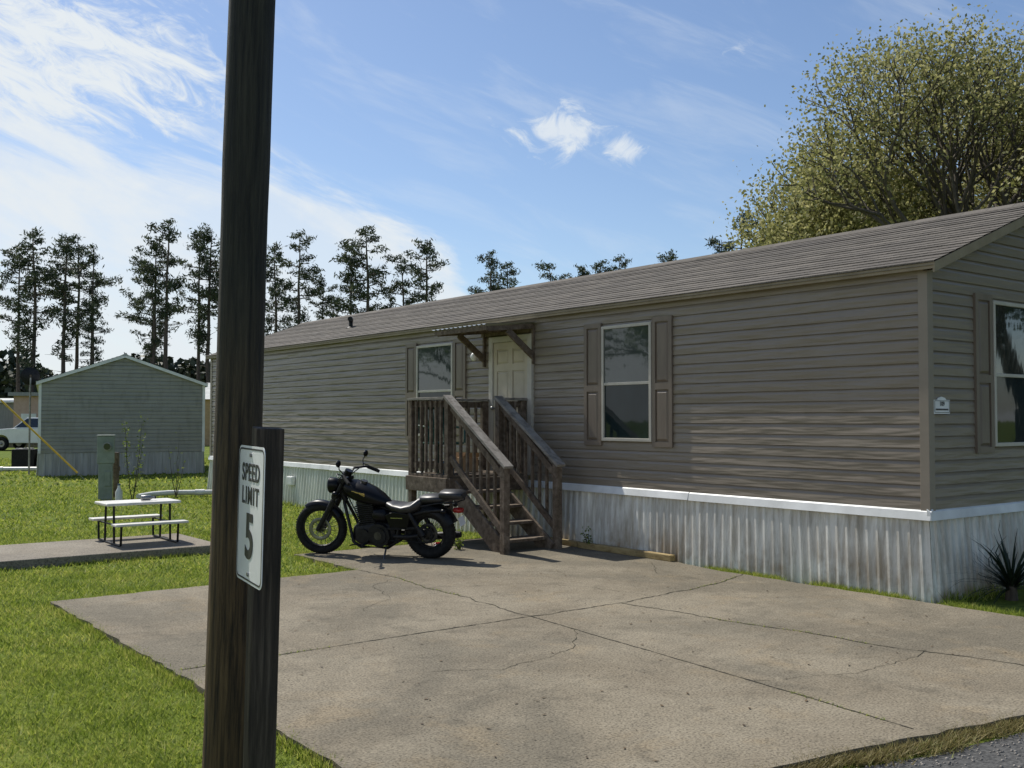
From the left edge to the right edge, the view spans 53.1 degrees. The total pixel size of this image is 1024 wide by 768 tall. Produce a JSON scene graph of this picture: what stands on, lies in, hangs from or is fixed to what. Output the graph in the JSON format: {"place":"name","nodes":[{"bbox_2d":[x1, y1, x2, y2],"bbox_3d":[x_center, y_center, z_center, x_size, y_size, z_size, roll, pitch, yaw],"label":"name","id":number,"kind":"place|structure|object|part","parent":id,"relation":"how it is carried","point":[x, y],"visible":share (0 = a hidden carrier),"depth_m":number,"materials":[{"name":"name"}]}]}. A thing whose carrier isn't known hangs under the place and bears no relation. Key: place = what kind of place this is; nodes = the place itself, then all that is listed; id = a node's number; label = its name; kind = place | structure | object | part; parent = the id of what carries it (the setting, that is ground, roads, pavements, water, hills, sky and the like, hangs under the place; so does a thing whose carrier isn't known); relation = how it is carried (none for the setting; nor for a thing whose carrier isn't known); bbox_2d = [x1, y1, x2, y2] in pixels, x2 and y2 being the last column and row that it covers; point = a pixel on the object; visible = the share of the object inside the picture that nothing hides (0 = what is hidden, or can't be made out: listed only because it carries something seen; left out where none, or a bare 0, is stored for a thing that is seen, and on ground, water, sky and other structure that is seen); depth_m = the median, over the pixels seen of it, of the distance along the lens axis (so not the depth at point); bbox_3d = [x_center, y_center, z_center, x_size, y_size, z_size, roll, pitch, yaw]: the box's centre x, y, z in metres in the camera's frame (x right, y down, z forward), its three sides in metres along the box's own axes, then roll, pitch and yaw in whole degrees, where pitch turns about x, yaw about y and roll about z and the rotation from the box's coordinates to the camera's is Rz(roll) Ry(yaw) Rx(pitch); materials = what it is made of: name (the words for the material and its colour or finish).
{"place":"outdoors","nodes":[
{"label":"outdoors","id":0,"kind":"place"},
{"bbox_2d":[8,443,37,446],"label":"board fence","id":1,"kind":"object","parent":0,"point":[31,444],"visible":0.13,"depth_m":62.16,"materials":[{"name":"brown wood"}]},
{"bbox_2d":[205,383,209,445],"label":"tan building","id":2,"kind":"structure","parent":0,"point":[207,416],"depth_m":66.27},
{"bbox_2d":[418,407,465,473],"bbox_3d":[-1.010,0.776,14.502,0.532,0.951,0.510,2,-2,-37],"label":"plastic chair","id":3,"kind":"object","parent":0,"point":[433,432],"visible":0.27,"depth_m":14.55,"materials":[{"name":"brown plastic"}]},
{"bbox_2d":[0,446,1023,767],"bbox_3d":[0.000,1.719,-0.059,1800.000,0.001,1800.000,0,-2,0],"label":"ground","id":4,"kind":"structure","parent":0,"point":[1006,604],"depth_m":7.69,"materials":[{"name":"green plant"}]},
{"bbox_2d":[0,270,8,322],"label":"pine tree","id":5,"kind":"object","parent":4,"relation":"on","point":[2,283],"visible":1,"depth_m":80.79,"materials":[{"name":"green plant"}]},
{"bbox_2d":[0,398,13,428],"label":"metal shed","id":6,"kind":"structure","parent":4,"relation":"on","point":[6,417],"depth_m":74.72,"materials":[{"name":"metal"}]},
{"bbox_2d":[0,466,36,471],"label":"pvc pipe","id":7,"kind":"object","parent":4,"relation":"on","point":[2,468],"visible":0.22,"depth_m":33.42,"materials":[{"name":"white plastic"}]},
{"bbox_2d":[0,418,37,450],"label":"pickup truck","id":8,"kind":"object","parent":4,"relation":"on","point":[16,436],"visible":0.41,"depth_m":55.57,"materials":[{"name":"white paint"}]},
{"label":"window","id":9,"kind":"part","parent":8,"relation":"part of","materials":[{"name":"blue glass"}]},
{"bbox_2d":[8,392,38,427],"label":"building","id":10,"kind":"structure","parent":4,"relation":"on","point":[21,404],"depth_m":72.08,"materials":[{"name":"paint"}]},
{"bbox_2d":[21,414,35,421],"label":"window","id":11,"kind":"structure","parent":10,"relation":"in","point":[23,416],"depth_m":72.10,"materials":[{"name":"glass"}]},
{"bbox_2d":[11,448,37,466],"bbox_3d":[-16.599,2.526,34.929,0.720,0.700,0.710,1,-2,-15],"label":"air conditioner","id":12,"kind":"object","parent":4,"relation":"on","point":[19,458],"visible":0.96,"depth_m":34.60,"materials":[{"name":"black metal"}]},
{"bbox_2d":[0,253,50,391],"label":"pine tree","id":13,"kind":"object","parent":4,"relation":"on","point":[6,275],"visible":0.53,"depth_m":82.18,"materials":[{"name":"green plant"}]},
{"bbox_2d":[20,367,39,474],"bbox_3d":[-14.955,1.143,31.789,0.560,3.330,0.079,1,-2,-30],"label":"satellite dish","id":14,"kind":"object","parent":4,"relation":"on","point":[26,378],"visible":0.92,"depth_m":31.78,"materials":[{"name":"grey metal"}]},
{"bbox_2d":[0,226,66,391],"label":"pine tree","id":15,"kind":"object","parent":4,"relation":"on","point":[26,332],"visible":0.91,"depth_m":79.58,"materials":[{"name":"green plant"}]},
{"bbox_2d":[35,236,105,372],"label":"pine tree","id":16,"kind":"object","parent":4,"relation":"on","point":[63,268],"visible":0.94,"depth_m":79.97,"materials":[{"name":"green plant"}]},
{"bbox_2d":[46,233,122,368],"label":"pine tree","id":17,"kind":"object","parent":4,"relation":"on","point":[79,274],"visible":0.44,"depth_m":84.26,"materials":[{"name":"green plant"}]},
{"bbox_2d":[66,243,108,364],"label":"pine tree","id":18,"kind":"object","parent":4,"relation":"on","point":[90,291],"visible":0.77,"depth_m":81.11,"materials":[{"name":"green plant"}]},
{"bbox_2d":[77,301,113,367],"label":"pine tree","id":19,"kind":"object","parent":4,"relation":"on","point":[93,342],"visible":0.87,"depth_m":77.09,"materials":[{"name":"green plant"}]},
{"bbox_2d":[0,533,209,569],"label":"patio","id":20,"kind":"structure","parent":4,"relation":"on","point":[26,555],"depth_m":12.69,"materials":[{"name":"concrete"}]},
{"bbox_2d":[89,498,188,546],"bbox_3d":[-4.923,1.806,13.491,0.960,0.537,1.220,2,-2,-37],"label":"picnic table","id":21,"kind":"object","parent":20,"relation":"on","point":[160,501],"visible":1,"depth_m":13.40,"materials":[{"name":"white plastic"}]},
{"bbox_2d":[140,495,155,500],"bbox_3d":[-4.793,1.498,13.512,0.200,0.070,0.070,2,-2,-37],"label":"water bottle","id":22,"kind":"object","parent":21,"relation":"on","point":[145,497],"visible":1,"depth_m":13.47,"materials":[{"name":"metal"}]},
{"bbox_2d":[0,349,209,397],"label":"woodland","id":23,"kind":"object","parent":4,"relation":"on","point":[8,373],"visible":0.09,"depth_m":93.87,"materials":[{"name":"green plant"}]},
{"bbox_2d":[97,435,114,500],"bbox_3d":[-8.612,1.772,21.728,0.360,1.385,0.310,1,-2,-18],"label":"meter pedestal","id":24,"kind":"object","parent":4,"relation":"on","point":[105,452],"visible":0.93,"depth_m":21.65,"materials":[{"name":"green metal"}]},
{"bbox_2d":[113,452,119,498],"bbox_3d":[-8.550,1.979,22.145,0.160,1.000,0.100,0,-2,0],"label":"wooden stake","id":25,"kind":"object","parent":4,"relation":"on","point":[116,468],"visible":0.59,"depth_m":22.10,"materials":[{"name":"brown wood"}]},
{"bbox_2d":[115,484,122,499],"bbox_3d":[-7.950,2.225,20.736,0.140,0.410,0.140,0,-2,0],"label":"garden bottle","id":26,"kind":"object","parent":4,"relation":"on","point":[119,494],"visible":0.83,"depth_m":20.69,"materials":[{"name":"white plastic"}]},
{"bbox_2d":[36,354,207,476],"bbox_3d":[-15.095,1.169,38.498,4.980,3.736,15.240,1,-2,-24],"label":"mobile home","id":27,"kind":"object","parent":4,"relation":"on","point":[80,409],"visible":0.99,"depth_m":31.66,"materials":[{"name":"green"}]},
{"bbox_2d":[121,416,147,499],"bbox_3d":[-7.739,1.503,20.991,0.550,1.876,0.344,1,-2,-34],"label":"sapling","id":28,"kind":"object","parent":4,"relation":"on","point":[136,469],"visible":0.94,"depth_m":20.96,"materials":[{"name":"green plant"}]},
{"bbox_2d":[115,266,184,363],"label":"pine tree","id":29,"kind":"object","parent":4,"relation":"on","point":[133,318],"visible":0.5,"depth_m":82.83,"materials":[{"name":"green plant"}]},
{"bbox_2d":[129,233,185,364],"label":"pine tree","id":30,"kind":"object","parent":4,"relation":"on","point":[155,339],"visible":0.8,"depth_m":79.99,"materials":[{"name":"green plant"}]},
{"bbox_2d":[130,218,191,368],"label":"pine tree","id":31,"kind":"object","parent":4,"relation":"on","point":[173,285],"visible":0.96,"depth_m":78.98,"materials":[{"name":"green plant"}]},
{"bbox_2d":[136,489,211,498],"bbox_3d":[-6.863,2.410,22.652,2.720,0.163,0.458,1,-2,-21],"label":"pvc pipe","id":32,"kind":"object","parent":4,"relation":"on","point":[184,492],"visible":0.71,"depth_m":22.58,"materials":[{"name":"white plastic"}]},
{"bbox_2d":[165,446,185,496],"bbox_3d":[-7.346,1.769,22.463,0.518,1.447,0.395,-2,-2,38],"label":"sapling","id":33,"kind":"object","parent":4,"relation":"on","point":[176,490],"visible":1,"depth_m":22.41,"materials":[{"name":"green plant"}]},
{"bbox_2d":[175,229,218,380],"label":"pine tree","id":34,"kind":"object","parent":4,"relation":"on","point":[201,326],"visible":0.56,"depth_m":81.13,"materials":[{"name":"green plant"}]},
{"bbox_2d":[185,223,219,382],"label":"pine tree","id":35,"kind":"object","parent":4,"relation":"on","point":[210,296],"visible":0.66,"depth_m":80.15,"materials":[{"name":"green plant"}]},
{"bbox_2d":[202,247,219,330],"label":"pine tree","id":36,"kind":"object","parent":4,"relation":"on","point":[212,314],"visible":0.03,"depth_m":83.09,"materials":[{"name":"green plant"}]},
{"bbox_2d":[202,0,275,767],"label":"utility pole","id":37,"kind":"object","parent":4,"relation":"on","point":[244,227],"visible":0.83,"depth_m":4.74,"materials":[{"name":"brown wood"}]},
{"bbox_2d":[236,426,283,767],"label":"speed limit sign","id":38,"kind":"object","parent":4,"relation":"on","point":[259,520],"visible":1,"depth_m":4.48,"materials":[{"name":"brown wood"}]},
{"bbox_2d":[265,241,300,335],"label":"pine tree","id":39,"kind":"object","parent":4,"relation":"on","point":[274,318],"visible":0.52,"depth_m":80.75,"materials":[{"name":"green plant"}]},
{"bbox_2d":[268,229,329,329],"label":"pine tree","id":40,"kind":"object","parent":4,"relation":"on","point":[305,275],"visible":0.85,"depth_m":79.23,"materials":[{"name":"green plant"}]},
{"bbox_2d":[305,273,340,319],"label":"pine tree","id":41,"kind":"object","parent":4,"relation":"on","point":[320,282],"visible":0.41,"depth_m":83.36,"materials":[{"name":"green plant"}]},
{"bbox_2d":[316,252,380,317],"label":"pine tree","id":42,"kind":"object","parent":4,"relation":"on","point":[335,302],"visible":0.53,"depth_m":81.14,"materials":[{"name":"green plant"}]},
{"bbox_2d":[328,225,397,315],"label":"pine tree","id":43,"kind":"object","parent":4,"relation":"on","point":[369,271],"visible":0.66,"depth_m":79.60,"materials":[{"name":"green plant"}]},
{"bbox_2d":[370,252,428,309],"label":"pine tree","id":44,"kind":"object","parent":4,"relation":"on","point":[404,291],"visible":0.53,"depth_m":80.26,"materials":[{"name":"green plant"}]},
{"bbox_2d":[398,237,450,305],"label":"pine tree","id":45,"kind":"object","parent":4,"relation":"on","point":[425,249],"visible":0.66,"depth_m":79.12,"materials":[{"name":"green plant"}]},
{"bbox_2d":[468,250,501,293],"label":"pine tree","id":46,"kind":"object","parent":4,"relation":"on","point":[492,263],"visible":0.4,"depth_m":80.03,"materials":[{"name":"green plant"}]},
{"bbox_2d":[484,261,520,290],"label":"pine tree","id":47,"kind":"object","parent":4,"relation":"on","point":[505,266],"visible":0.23,"depth_m":82.18,"materials":[{"name":"green plant"}]},
{"bbox_2d":[508,260,569,287],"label":"pine tree","id":48,"kind":"object","parent":4,"relation":"on","point":[542,266],"visible":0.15,"depth_m":80.08,"materials":[{"name":"green plant"}]},
{"bbox_2d":[568,263,590,277],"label":"pine tree","id":49,"kind":"object","parent":4,"relation":"on","point":[581,269],"visible":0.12,"depth_m":84.06,"materials":[{"name":"green plant"}]},
{"bbox_2d":[590,259,613,273],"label":"pine tree","id":50,"kind":"object","parent":4,"relation":"on","point":[597,267],"visible":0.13,"depth_m":80.55,"materials":[{"name":"green plant"}]},
{"bbox_2d":[205,202,1023,603],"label":"mobile home","id":51,"kind":"object","parent":4,"relation":"on","point":[847,408],"visible":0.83,"depth_m":11.57,"materials":[{"name":"beige plastic"}]},
{"bbox_2d":[416,342,452,435],"bbox_3d":[-1.238,0.103,16.463,0.050,1.480,1.060,2,-2,-37],"label":"window","id":52,"kind":"structure","parent":51,"relation":"in","point":[434,363],"depth_m":16.48,"materials":[{"name":"glass"}]},
{"bbox_2d":[489,333,534,474],"bbox_3d":[-0.041,0.297,14.827,0.129,2.000,1.020,2,-2,-37],"label":"door","id":53,"kind":"structure","parent":51,"relation":"in","point":[511,371],"depth_m":14.85,"materials":[{"name":"plastic"}]},
{"bbox_2d":[601,321,651,441],"bbox_3d":[1.449,-0.017,12.954,0.050,1.480,0.900,2,-2,-37],"label":"window","id":54,"kind":"structure","parent":51,"relation":"in","point":[626,349],"depth_m":12.94,"materials":[{"name":"glass"}]},
{"bbox_2d":[992,300,1023,446],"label":"window","id":55,"kind":"structure","parent":51,"relation":"in","point":[1008,318],"depth_m":10.62,"materials":[{"name":"glass"}]},
{"bbox_2d":[611,253,631,270],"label":"pine tree","id":56,"kind":"object","parent":4,"relation":"on","point":[622,264],"visible":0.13,"depth_m":82.24,"materials":[{"name":"green plant"}]},
{"bbox_2d":[656,249,677,261],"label":"pine tree","id":57,"kind":"object","parent":4,"relation":"on","point":[671,258],"visible":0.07,"depth_m":80.20,"materials":[{"name":"green plant"}]},
{"bbox_2d":[704,235,732,253],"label":"pine tree","id":58,"kind":"object","parent":4,"relation":"on","point":[712,241],"visible":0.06,"depth_m":78.33,"materials":[{"name":"green plant"}]},
{"bbox_2d":[724,212,758,250],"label":"pine tree","id":59,"kind":"object","parent":4,"relation":"on","point":[743,221],"visible":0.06,"depth_m":80.03,"materials":[{"name":"green plant"}]},
{"bbox_2d":[713,115,984,250],"bbox_3d":[12.424,-2.986,34.764,10.969,11.961,11.432,0,-2,9],"label":"oak tree","id":60,"kind":"object","parent":4,"relation":"on","point":[918,203],"visible":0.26,"depth_m":32.71,"materials":[{"name":"green plant"}]},
{"bbox_2d":[724,709,1023,767],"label":"dry grass","id":61,"kind":"structure","parent":4,"relation":"on","point":[944,743],"depth_m":5.27,"materials":[{"name":"brown plant"}]},
{"bbox_2d":[728,2,1023,248],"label":"oak tree","id":62,"kind":"object","parent":4,"relation":"on","point":[951,145],"visible":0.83,"depth_m":30.18,"materials":[{"name":"green plant"}]},
{"bbox_2d":[921,78,1023,210],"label":"oak tree","id":63,"kind":"object","parent":4,"relation":"on","point":[978,191],"visible":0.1,"depth_m":36.13,"materials":[{"name":"green plant"}]},
{"bbox_2d":[948,524,1023,604],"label":"yucca plant","id":64,"kind":"object","parent":4,"relation":"on","point":[1011,580],"visible":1,"depth_m":9.72,"materials":[{"name":"green plant"}]},
{"bbox_3d":[-20.700,-1.540,28.970,0.280,8.700,1.800,0,-2,0],"label":"utility pole","id":65,"kind":"object","parent":4,"relation":"on","visible":0},
{"bbox_2d":[0,399,83,478],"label":"guy wire","id":66,"kind":"object","parent":65,"relation":"attached to","point":[39,436],"visible":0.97,"depth_m":28.85,"materials":[{"name":"yellow plastic"}]},
{"bbox_2d":[0,0,1023,375],"label":"sky","id":67,"kind":"structure","parent":0,"point":[562,133],"materials":[{"name":"blue"}]},
{"bbox_2d":[50,536,1023,767],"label":"driveway","id":68,"kind":"structure","parent":0,"point":[473,685],"depth_m":7.15,"materials":[{"name":"concrete"}]},
{"bbox_2d":[296,450,466,558],"bbox_3d":[-1.621,1.503,12.499,2.253,1.282,0.876,-1,6,18],"label":"motorcycle","id":69,"kind":"object","parent":68,"relation":"on","point":[385,521],"visible":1,"depth_m":12.37,"materials":[{"name":"metal"}]},
{"bbox_2d":[452,534,463,549],"bbox_3d":[-0.693,2.047,13.160,0.151,0.241,0.174,0,-2,0],"label":"weed plant","id":70,"kind":"object","parent":68,"relation":"on","point":[458,543],"visible":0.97,"depth_m":13.15,"materials":[{"name":"green plant"}]},
{"bbox_2d":[406,395,565,554],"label":"porch stairs","id":71,"kind":"structure","parent":68,"relation":"on","point":[481,484],"depth_m":13.69,"materials":[{"name":"brown wood"}]},
{"bbox_2d":[455,452,478,471],"bbox_3d":[-0.650,1.126,14.810,0.300,0.270,0.320,1,-2,-37],"label":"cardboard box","id":72,"kind":"object","parent":71,"relation":"on","point":[464,460],"visible":0.54,"depth_m":14.73,"materials":[{"name":"brown cardboard"}]},
{"bbox_2d":[181,575,884,719],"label":"crack weeds","id":73,"kind":"object","parent":68,"relation":"on","point":[715,618],"visible":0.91,"depth_m":7.67,"materials":[{"name":"green plant"}]},
{"bbox_2d":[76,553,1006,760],"bbox_3d":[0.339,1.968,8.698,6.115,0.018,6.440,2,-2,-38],"label":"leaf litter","id":74,"kind":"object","parent":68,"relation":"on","point":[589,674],"visible":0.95,"depth_m":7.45,"materials":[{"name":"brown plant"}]},
{"bbox_2d":[550,537,579,546],"bbox_3d":[0.660,2.111,13.732,0.080,0.070,0.751,1,-2,-35],"label":"landscape timber","id":75,"kind":"object","parent":68,"relation":"on","point":[567,542],"visible":0.35,"depth_m":13.54,"materials":[{"name":"brown wood"}]},
{"bbox_2d":[580,526,592,543],"bbox_3d":[0.967,1.982,13.211,0.150,0.295,0.191,1,-2,-16],"label":"weed plant","id":76,"kind":"object","parent":68,"relation":"on","point":[586,538],"visible":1,"depth_m":13.22,"materials":[{"name":"green plant"}]},
{"bbox_2d":[578,542,674,561],"bbox_3d":[1.392,2.074,12.719,0.090,0.075,1.650,2,-2,-37],"label":"landscape timber","id":77,"kind":"object","parent":68,"relation":"on","point":[633,552],"visible":0.99,"depth_m":12.61,"materials":[{"name":"brown wood"}]},
{"bbox_2d":[863,732,1023,767],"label":"road","id":78,"kind":"structure","parent":0,"point":[993,760],"depth_m":5.19,"materials":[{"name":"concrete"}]}
]}

